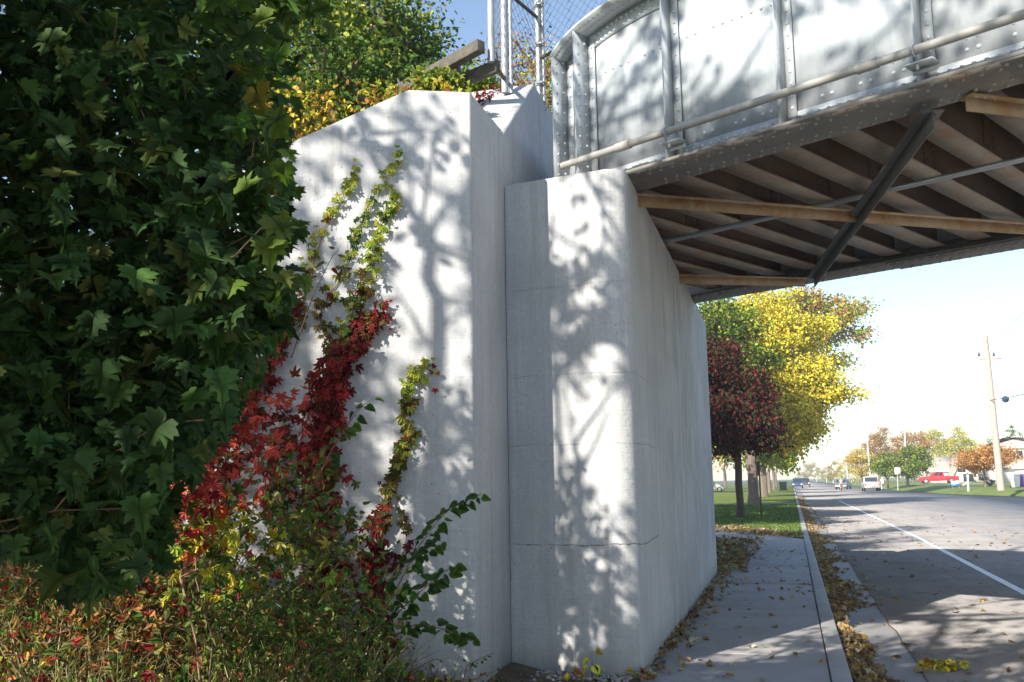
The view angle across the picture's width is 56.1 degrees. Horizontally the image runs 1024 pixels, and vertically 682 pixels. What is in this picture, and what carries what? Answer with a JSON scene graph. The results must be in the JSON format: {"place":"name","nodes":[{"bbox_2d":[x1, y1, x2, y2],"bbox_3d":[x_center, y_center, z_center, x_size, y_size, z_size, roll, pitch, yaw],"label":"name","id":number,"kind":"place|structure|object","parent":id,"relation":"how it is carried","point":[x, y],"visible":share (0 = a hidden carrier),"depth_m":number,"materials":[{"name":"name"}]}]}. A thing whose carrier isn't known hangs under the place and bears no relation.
{"place":"outdoors","nodes":[
{"label":"outdoors","id":0,"kind":"place"},
{"bbox_2d":[0,573,609,681],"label":"soil bank","id":1,"kind":"structure","parent":0,"point":[511,672],"depth_m":7.84,"materials":[{"name":"brown soil"}]},
{"bbox_2d":[0,518,261,673],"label":"mixed shrub","id":2,"kind":"object","parent":1,"relation":"on","point":[25,592],"visible":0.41,"depth_m":6.33,"materials":[{"name":"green plant"}]},
{"bbox_2d":[0,572,274,681],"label":"green shrub","id":3,"kind":"object","parent":1,"relation":"on","point":[68,616],"visible":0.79,"depth_m":5.78,"materials":[{"name":"green plant"}]},
{"bbox_2d":[0,0,336,622],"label":"maple tree","id":4,"kind":"object","parent":1,"relation":"on","point":[128,354],"visible":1,"depth_m":2.62,"materials":[{"name":"green plant"}]},
{"bbox_2d":[0,551,451,681],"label":"red ground creeper","id":5,"kind":"object","parent":1,"relation":"on","point":[141,651],"visible":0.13,"depth_m":6.21,"materials":[{"name":"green plant"}]},
{"bbox_2d":[140,482,337,681],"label":"yellow leaved bush","id":6,"kind":"object","parent":1,"relation":"on","point":[229,549],"visible":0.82,"depth_m":5.76,"materials":[{"name":"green plant"}]},
{"bbox_2d":[0,523,482,681],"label":"tall grass","id":7,"kind":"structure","parent":1,"relation":"on","point":[245,672],"depth_m":6.33,"materials":[{"name":"green plant"}]},
{"bbox_2d":[169,347,315,681],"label":"red creeper bush","id":8,"kind":"object","parent":1,"relation":"on","point":[213,485],"visible":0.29,"depth_m":6.08,"materials":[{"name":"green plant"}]},
{"bbox_2d":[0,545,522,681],"bbox_3d":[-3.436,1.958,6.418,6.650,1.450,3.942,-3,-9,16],"label":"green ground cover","id":9,"kind":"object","parent":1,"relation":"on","point":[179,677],"visible":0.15,"depth_m":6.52,"materials":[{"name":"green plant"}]},
{"bbox_2d":[130,426,437,681],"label":"green shrub","id":10,"kind":"object","parent":1,"relation":"on","point":[305,616],"visible":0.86,"depth_m":6.17,"materials":[{"name":"green plant"}]},
{"bbox_2d":[288,246,345,357],"bbox_3d":[-1.340,-0.273,6.579,0.425,0.764,0.108,-2,-9,9],"label":"young tree shoot","id":11,"kind":"object","parent":10,"relation":"on","point":[325,286],"visible":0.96,"depth_m":6.60,"materials":[{"name":"green plant"}]},
{"bbox_2d":[306,397,383,498],"bbox_3d":[-1.159,0.745,6.704,0.571,0.702,0.126,-2,-9,9],"label":"young tree shoot","id":12,"kind":"object","parent":10,"relation":"attached to","point":[351,432],"visible":0.94,"depth_m":6.70,"materials":[{"name":"green plant"}]},
{"bbox_2d":[405,658,447,681],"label":"weed","id":13,"kind":"object","parent":1,"relation":"on","point":[433,666],"visible":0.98,"depth_m":7.00,"materials":[{"name":"green plant"}]},
{"bbox_2d":[364,493,491,677],"bbox_3d":[-0.599,1.670,6.529,0.914,1.249,0.305,-3,-9,16],"label":"young tree shoot","id":14,"kind":"object","parent":1,"relation":"on","point":[456,638],"visible":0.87,"depth_m":6.57,"materials":[{"name":"green plant"}]},
{"bbox_2d":[456,653,500,681],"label":"weed","id":15,"kind":"object","parent":1,"relation":"on","point":[475,666],"visible":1,"depth_m":7.00,"materials":[{"name":"green plant"}]},
{"bbox_2d":[565,648,648,681],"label":"young tree shoot","id":16,"kind":"object","parent":1,"relation":"on","point":[595,669],"visible":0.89,"depth_m":7.88,"materials":[{"name":"green plant"}]},
{"bbox_2d":[0,0,1023,480],"label":"sky","id":17,"kind":"structure","parent":0,"point":[933,319],"materials":[{"name":"white"}]},
{"bbox_2d":[502,668,632,681],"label":"gravel","id":18,"kind":"structure","parent":0,"point":[602,677],"depth_m":7.89,"materials":[{"name":"grey gravel"}]},
{"bbox_2d":[629,527,831,681],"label":"sidewalk","id":19,"kind":"structure","parent":0,"point":[792,618],"depth_m":10.28,"materials":[{"name":"concrete"}]},
{"bbox_2d":[636,563,736,679],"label":"wall foot leaf litter","id":20,"kind":"object","parent":19,"relation":"on","point":[673,643],"depth_m":10.26,"materials":[{"name":"brown plant"}]},
{"bbox_2d":[716,534,763,572],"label":"fallen leaves","id":21,"kind":"object","parent":19,"relation":"on","point":[741,557],"visible":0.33,"depth_m":20.98,"materials":[{"name":"brown plant"}]},
{"bbox_2d":[677,543,825,681],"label":"sidewalk leaf litter","id":22,"kind":"object","parent":19,"relation":"on","point":[709,663],"visible":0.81,"depth_m":12.19,"materials":[{"name":"brown plant"}]},
{"bbox_2d":[716,538,746,573],"bbox_3d":[-20.779,7.610,37.193,58.990,0.250,26.700,-3,-9,16],"label":"grass strip","id":23,"kind":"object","parent":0,"point":[722,550],"depth_m":21.22,"materials":[{"name":"plant"}]},
{"bbox_2d":[714,481,796,503],"bbox_3d":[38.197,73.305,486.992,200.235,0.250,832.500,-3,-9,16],"label":"lawn","id":24,"kind":"structure","parent":0,"point":[727,495],"depth_m":99.31,"materials":[{"name":"green plant"}]},
{"bbox_2d":[713,481,725,491],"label":"car","id":25,"kind":"object","parent":24,"relation":"on","point":[718,487],"visible":0.35,"depth_m":130.00,"materials":[{"name":"silver metal"}]},
{"bbox_2d":[712,449,745,488],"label":"lawn tree","id":26,"kind":"object","parent":24,"relation":"on","point":[723,468],"visible":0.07,"depth_m":164.40,"materials":[{"name":"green plant"}]},
{"bbox_2d":[715,446,811,496],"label":"street tree","id":27,"kind":"object","parent":24,"relation":"on","point":[788,464],"visible":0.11,"depth_m":87.68,"materials":[{"name":"green plant"}]},
{"bbox_2d":[743,453,798,492],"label":"street tree","id":28,"kind":"object","parent":24,"relation":"on","point":[769,482],"visible":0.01,"depth_m":112.77,"materials":[{"name":"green plant"}]},
{"bbox_2d":[767,458,798,489],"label":"street tree","id":29,"kind":"object","parent":24,"relation":"on","point":[773,479],"depth_m":143.21,"materials":[{"name":"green plant"}]},
{"bbox_2d":[779,482,787,490],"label":"wheelie bin","id":30,"kind":"object","parent":24,"relation":"on","point":[783,486],"visible":1,"depth_m":118.64,"materials":[{"name":"green plastic"}]},
{"bbox_2d":[734,285,884,496],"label":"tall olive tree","id":31,"kind":"object","parent":24,"relation":"on","point":[844,311],"visible":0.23,"depth_m":86.41,"materials":[{"name":"yellow plant"}]},
{"bbox_2d":[714,503,796,504],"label":"driveway","id":32,"kind":"structure","parent":0,"point":[759,504],"depth_m":63.38,"materials":[{"name":"concrete"}]},
{"bbox_2d":[714,503,803,539],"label":"lawn","id":33,"kind":"structure","parent":0,"point":[779,528],"depth_m":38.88,"materials":[{"name":"green plant"}]},
{"bbox_2d":[695,297,793,393],"bbox_3d":[11.138,3.161,53.476,8.472,12.310,9.259,-9,-12,44],"label":"green maple tree","id":34,"kind":"object","parent":33,"relation":"on","point":[730,322],"visible":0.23,"depth_m":52.65,"materials":[{"name":"green plant"}]},
{"bbox_2d":[706,331,795,517],"bbox_3d":[8.981,3.538,41.102,6.106,7.981,7.300,-3,-9,16],"label":"red maple tree","id":35,"kind":"object","parent":33,"relation":"on","point":[738,425],"visible":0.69,"depth_m":40.12,"materials":[{"name":"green plant"}]},
{"bbox_2d":[715,523,803,537],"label":"lawn leaf litter","id":36,"kind":"object","parent":33,"relation":"on","point":[760,531],"visible":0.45,"depth_m":28.98,"materials":[{"name":"brown plant"}]},
{"bbox_2d":[757,462,761,516],"bbox_3d":[10.780,6.539,41.736,0.105,2.550,0.450,-3,-9,16],"label":"sign post","id":37,"kind":"object","parent":33,"relation":"on","point":[758,467],"visible":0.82,"depth_m":41.57,"materials":[{"name":"grey metal"}]},
{"bbox_2d":[705,287,882,503],"bbox_3d":[16.858,3.185,63.968,14.203,15.131,11.464,-3,-9,16],"label":"yellow maple tree","id":38,"kind":"object","parent":33,"relation":"on","point":[811,386],"visible":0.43,"depth_m":60.97,"materials":[{"name":"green plant"}]},
{"bbox_2d":[714,478,1023,496],"bbox_3d":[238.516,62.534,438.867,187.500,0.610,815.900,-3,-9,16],"label":"lawn","id":39,"kind":"structure","parent":0,"point":[977,488],"depth_m":106.19,"materials":[{"name":"green plant"}]},
{"bbox_2d":[0,84,716,681],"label":"bridge abutment","id":40,"kind":"object","parent":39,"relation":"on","point":[546,320],"visible":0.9,"depth_m":8.28,"materials":[{"name":"concrete"}]},
{"bbox_2d":[168,298,319,581],"bbox_3d":[-2.387,0.853,7.876,1.712,2.454,0.250,-1,-8,3],"label":"wall creeper","id":41,"kind":"object","parent":40,"relation":"attached to","point":[273,380],"depth_m":7.86,"materials":[{"name":"red plant"}]},
{"bbox_2d":[271,145,405,643],"bbox_3d":[-1.430,0.452,7.848,1.131,4.249,0.263,-1,-8,1],"label":"wall creeper","id":42,"kind":"object","parent":40,"relation":"attached to","point":[348,347],"depth_m":7.87,"materials":[{"name":"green plant"}]},
{"bbox_2d":[353,357,439,669],"bbox_3d":[-0.934,1.356,7.675,0.751,2.530,0.214,-2,-8,4],"label":"wall creeper","id":43,"kind":"object","parent":40,"relation":"attached to","point":[398,460],"depth_m":7.68,"materials":[{"name":"green plant"}]},
{"bbox_2d":[356,75,471,105],"bbox_3d":[-0.809,-2.145,8.667,1.066,0.254,0.835,-2,-8,5],"label":"wall top vine","id":44,"kind":"object","parent":40,"relation":"on","point":[395,92],"depth_m":8.39,"materials":[{"name":"yellow plant"}]},
{"bbox_2d":[475,84,513,105],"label":"wall top creeper","id":45,"kind":"object","parent":40,"relation":"on","point":[478,95],"depth_m":10.38,"materials":[{"name":"red plant"}]},
{"bbox_2d":[487,0,606,110],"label":"chain link fence","id":46,"kind":"object","parent":40,"relation":"on","point":[506,28],"visible":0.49,"depth_m":10.38,"materials":[{"name":"metal"}]},
{"bbox_2d":[550,0,1023,302],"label":"railway bridge","id":47,"kind":"structure","parent":40,"relation":"on","point":[752,146],"depth_m":8.84,"materials":[{"name":"grey metal"}]},
{"bbox_2d":[800,463,812,477],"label":"street tree","id":48,"kind":"object","parent":39,"relation":"on","point":[805,472],"visible":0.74,"depth_m":493.05,"materials":[{"name":"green plant"}]},
{"bbox_2d":[807,462,821,480],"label":"street tree","id":49,"kind":"object","parent":39,"relation":"on","point":[811,467],"visible":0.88,"depth_m":444.49,"materials":[{"name":"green plant"}]},
{"bbox_2d":[815,467,825,479],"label":"street tree","id":50,"kind":"object","parent":39,"relation":"on","point":[819,471],"visible":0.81,"depth_m":405.51,"materials":[{"name":"yellow plant"}]},
{"bbox_2d":[794,487,852,681],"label":"kerb","id":51,"kind":"structure","parent":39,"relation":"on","point":[838,665],"depth_m":10.67,"materials":[{"name":"concrete"}]},
{"bbox_2d":[821,466,831,481],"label":"street tree","id":52,"kind":"object","parent":39,"relation":"on","point":[828,469],"visible":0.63,"depth_m":357.84,"materials":[{"name":"yellow plant"}]},
{"bbox_2d":[824,472,836,480],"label":"street tree","id":53,"kind":"object","parent":39,"relation":"on","point":[829,478],"visible":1,"depth_m":282.20,"materials":[{"name":"yellow plant"}]},
{"bbox_2d":[830,458,842,478],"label":"street tree","id":54,"kind":"object","parent":39,"relation":"on","point":[834,462],"visible":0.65,"depth_m":310.22,"materials":[{"name":"yellow plant"}]},
{"bbox_2d":[835,465,852,478],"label":"street tree","id":55,"kind":"object","parent":39,"relation":"on","point":[841,473],"visible":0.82,"depth_m":243.67,"materials":[{"name":"yellow plant"}]},
{"bbox_2d":[841,448,877,483],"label":"street tree","id":56,"kind":"object","parent":39,"relation":"on","point":[857,459],"visible":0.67,"depth_m":177.27,"materials":[{"name":"yellow plant"}]},
{"bbox_2d":[861,432,870,476],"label":"utility pole","id":57,"kind":"object","parent":39,"relation":"on","point":[868,452],"visible":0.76,"depth_m":168.24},
{"bbox_2d":[847,424,901,482],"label":"street tree","id":58,"kind":"object","parent":39,"relation":"on","point":[878,439],"visible":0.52,"depth_m":199.61,"materials":[{"name":"orange plant"}]},
{"bbox_2d":[866,450,902,488],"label":"street tree","id":59,"kind":"object","parent":39,"relation":"on","point":[873,465],"visible":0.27,"depth_m":127.64,"materials":[{"name":"green plant"}]},
{"bbox_2d":[894,468,900,487],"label":"road sign","id":60,"kind":"object","parent":39,"relation":"on","point":[897,471],"visible":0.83,"depth_m":120.54,"materials":[{"name":"white metal"}]},
{"bbox_2d":[889,403,918,485],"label":"street lamp","id":61,"kind":"object","parent":39,"relation":"on","point":[904,425],"visible":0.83,"depth_m":130.00,"materials":[{"name":"grey metal"}]},
{"bbox_2d":[872,442,940,486],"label":"street tree","id":62,"kind":"object","parent":39,"relation":"on","point":[918,460],"visible":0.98,"depth_m":122.39,"materials":[{"name":"green plant"}]},
{"bbox_2d":[885,427,942,481],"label":"street tree","id":63,"kind":"object","parent":39,"relation":"on","point":[910,438],"visible":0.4,"depth_m":198.18,"materials":[{"name":"orange plant"}]},
{"bbox_2d":[913,427,956,456],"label":"street tree","id":64,"kind":"object","parent":39,"relation":"on","point":[932,433],"visible":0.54,"depth_m":220.26,"materials":[{"name":"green plant"}]},
{"bbox_2d":[924,457,951,482],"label":"house","id":65,"kind":"structure","parent":39,"relation":"on","point":[944,466],"depth_m":170.61,"materials":[{"name":"white paint"}]},
{"bbox_2d":[917,472,959,483],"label":"pickup truck","id":66,"kind":"object","parent":39,"relation":"on","point":[936,476],"visible":0.94,"depth_m":145.51,"materials":[{"name":"red paint"}]},
{"bbox_2d":[951,482,959,488],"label":"yard sign","id":67,"kind":"object","parent":39,"relation":"on","point":[955,483],"visible":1,"depth_m":90.96,"materials":[{"name":"white paint"}]},
{"bbox_2d":[929,425,982,456],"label":"street tree","id":68,"kind":"object","parent":39,"relation":"on","point":[963,440],"visible":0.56,"depth_m":217.44,"materials":[{"name":"yellow plant"}]},
{"bbox_2d":[947,455,976,481],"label":"house","id":69,"kind":"structure","parent":39,"relation":"on","point":[959,472],"depth_m":161.90,"materials":[{"name":"white paint"}]},
{"bbox_2d":[962,473,973,481],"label":"window","id":70,"kind":"structure","parent":69,"relation":"in","point":[971,477],"depth_m":161.41,"materials":[{"name":"grey glass"}]},
{"bbox_2d":[962,474,969,490],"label":"sign post","id":71,"kind":"object","parent":39,"relation":"on","point":[967,483],"visible":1,"depth_m":90.64,"materials":[{"name":"white paint"}]},
{"bbox_2d":[974,470,982,481],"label":"house","id":72,"kind":"structure","parent":39,"relation":"on","point":[978,477],"depth_m":171.85,"materials":[{"name":"beige"}]},
{"bbox_2d":[949,442,1023,486],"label":"street tree","id":73,"kind":"object","parent":39,"relation":"on","point":[981,460],"visible":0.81,"depth_m":93.88,"materials":[{"name":"orange plant"}]},
{"bbox_2d":[971,335,1004,490],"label":"utility pole","id":74,"kind":"object","parent":39,"relation":"on","point":[996,441],"visible":1,"depth_m":77.05,"materials":[{"name":"grey paint"}]},
{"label":"overhead wire","id":75,"kind":"object","parent":74,"relation":"attached to","visible":0},
{"bbox_2d":[1002,396,1008,402],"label":"wire ball","id":76,"kind":"object","parent":75,"relation":"hanging from","point":[1005,400],"visible":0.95,"depth_m":74.80,"materials":[{"name":"blue paint"}]},
{"bbox_2d":[980,477,995,485],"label":"shrub","id":77,"kind":"object","parent":39,"relation":"on","point":[991,483],"visible":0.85,"depth_m":98.99,"materials":[{"name":"green plant"}]},
{"bbox_2d":[983,437,1023,482],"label":"house","id":78,"kind":"structure","parent":39,"relation":"on","point":[1018,442],"depth_m":136.61,"materials":[{"name":"white"}]},
{"bbox_2d":[1013,450,1022,458],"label":"window","id":79,"kind":"structure","parent":78,"relation":"in","point":[1021,453],"depth_m":134.63,"materials":[{"name":"white glass"}]},
{"bbox_2d":[1003,458,1023,483],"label":"house","id":80,"kind":"structure","parent":39,"relation":"on","point":[1017,468],"depth_m":120.22,"materials":[{"name":"white paint"}]},
{"bbox_2d":[1003,424,1023,437],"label":"street tree","id":81,"kind":"object","parent":39,"relation":"on","point":[1012,431],"visible":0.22,"depth_m":180.91,"materials":[{"name":"green plant"}]},
{"bbox_2d":[1009,474,1019,487],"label":"wheelie bin","id":82,"kind":"object","parent":39,"relation":"on","point":[1014,480],"visible":1,"depth_m":80.36,"materials":[{"name":"white paint"}]},
{"bbox_2d":[1017,474,1023,487],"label":"wheelie bin","id":83,"kind":"object","parent":39,"relation":"on","point":[1021,480],"visible":0.64,"depth_m":80.69,"materials":[{"name":"purple plastic"}]},
{"bbox_2d":[798,481,1023,681],"bbox_3d":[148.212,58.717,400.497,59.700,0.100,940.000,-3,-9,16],"label":"road","id":84,"kind":"structure","parent":0,"point":[991,653],"depth_m":18.58,"materials":[{"name":"grey asphalt"}]},
{"bbox_2d":[792,478,802,487],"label":"car","id":85,"kind":"object","parent":84,"relation":"on","point":[797,482],"visible":0.98,"depth_m":168.22,"materials":[{"name":"blue paint"}]},
{"bbox_2d":[802,478,809,486],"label":"car","id":86,"kind":"object","parent":84,"relation":"on","point":[805,481],"visible":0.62,"depth_m":204.75,"materials":[{"name":"grey paint"}]},
{"bbox_2d":[835,479,851,488],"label":"car","id":87,"kind":"object","parent":84,"relation":"on","point":[846,483],"visible":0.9,"depth_m":146.62,"materials":[{"name":"teal paint"}]},
{"bbox_2d":[795,487,925,681],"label":"gutter","id":88,"kind":"object","parent":84,"relation":"on","point":[903,667],"visible":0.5,"depth_m":10.81,"materials":[{"name":"concrete"}]},
{"bbox_2d":[797,496,904,681],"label":"gutter leaf litter","id":89,"kind":"object","parent":88,"relation":"on","point":[859,651],"visible":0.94,"depth_m":12.89,"materials":[{"name":"brown plant"}]},
{"bbox_2d":[802,494,927,681],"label":"gutter seam","id":90,"kind":"object","parent":88,"relation":"on","point":[913,656],"visible":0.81,"depth_m":11.42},
{"bbox_2d":[861,477,880,490],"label":"pickup truck","id":91,"kind":"object","parent":84,"relation":"on","point":[870,482],"visible":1,"depth_m":120.71,"materials":[{"name":"silver metal"}]},
{"bbox_2d":[815,515,1023,681],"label":"road leaf litter","id":92,"kind":"object","parent":84,"relation":"on","point":[917,669],"visible":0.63,"depth_m":15.52,"materials":[{"name":"brown plant"}]},
{"bbox_2d":[840,501,1023,594],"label":"lane marking","id":93,"kind":"object","parent":84,"relation":"on","point":[1010,585],"visible":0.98,"depth_m":19.67,"materials":[{"name":"paint"}]},
{"bbox_2d":[917,656,969,671],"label":"leaf clump","id":94,"kind":"object","parent":84,"relation":"on","point":[949,665],"visible":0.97,"depth_m":8.61,"materials":[{"name":"yellow plant"}]},
{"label":"embankment terrain","id":95,"kind":"structure","parent":0,"visible":0},
{"bbox_2d":[0,1,289,227],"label":"embankment tree","id":96,"kind":"object","parent":95,"relation":"on","point":[196,53],"depth_m":16.38,"materials":[{"name":"green plant"}]},
{"bbox_2d":[96,8,341,117],"bbox_3d":[-4.509,-3.616,15.429,4.988,8.025,4.852,-8,-11,39],"label":"embankment tree","id":97,"kind":"object","parent":95,"relation":"on","point":[170,11],"visible":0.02,"depth_m":15.76,"materials":[{"name":"green plant"}]},
{"bbox_2d":[194,0,443,141],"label":"embankment tree","id":98,"kind":"object","parent":95,"relation":"on","point":[333,18],"visible":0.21,"depth_m":13.21,"materials":[{"name":"green plant"}]},
{"bbox_2d":[254,59,384,141],"bbox_3d":[-2.526,-2.001,12.079,2.369,2.988,2.214,0,-8,-5],"label":"embankment tree","id":99,"kind":"object","parent":95,"relation":"on","point":[316,112],"visible":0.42,"depth_m":11.90,"materials":[{"name":"yellow plant"}]},
{"bbox_2d":[272,8,470,124],"bbox_3d":[-2.052,-2.477,12.794,3.036,3.525,2.938,3,-9,-26],"label":"embankment tree","id":100,"kind":"object","parent":95,"relation":"on","point":[338,74],"visible":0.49,"depth_m":12.42,"materials":[{"name":"green plant"}]},
{"bbox_2d":[314,0,463,82],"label":"embankment tree","id":101,"kind":"object","parent":95,"relation":"on","point":[418,10],"visible":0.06,"depth_m":16.74,"materials":[{"name":"green plant"}]},
{"bbox_2d":[308,0,485,90],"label":"embankment tree","id":102,"kind":"object","parent":95,"relation":"on","point":[418,29],"visible":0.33,"depth_m":14.46,"materials":[{"name":"green plant"}]},
{"bbox_2d":[402,60,476,93],"bbox_3d":[-0.734,-2.238,9.437,0.689,1.026,0.767,-3,-9,16],"label":"embankment shrub","id":103,"kind":"object","parent":95,"relation":"on","point":[452,77],"visible":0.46,"depth_m":9.32,"materials":[{"name":"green plant"}]},
{"bbox_2d":[396,39,499,92],"bbox_3d":[-0.679,-2.520,9.961,1.274,0.766,0.308,-9,-12,44],"label":"timber guard rail","id":104,"kind":"object","parent":95,"relation":"on","point":[457,59],"visible":0.45,"depth_m":9.71,"materials":[{"name":"wood"}]},
{"bbox_2d":[461,58,500,91],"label":"embankment shrub","id":105,"kind":"object","parent":95,"relation":"on","point":[481,85],"visible":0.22,"depth_m":11.24,"materials":[{"name":"green plant"}]},
{"bbox_2d":[457,18,574,112],"bbox_3d":[0.195,-3.039,16.136,2.709,5.141,2.675,-3,-9,16],"label":"embankment tree","id":106,"kind":"object","parent":95,"relation":"on","point":[548,71],"visible":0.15,"depth_m":16.41,"materials":[{"name":"yellow plant"}]},
{"bbox_2d":[498,39,554,110],"bbox_3d":[0.795,-3.229,20.160,2.618,6.676,2.835,4,-10,-31],"label":"embankment tree","id":107,"kind":"object","parent":95,"relation":"on","point":[548,82],"visible":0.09,"depth_m":20.33,"materials":[{"name":"orange plant"}]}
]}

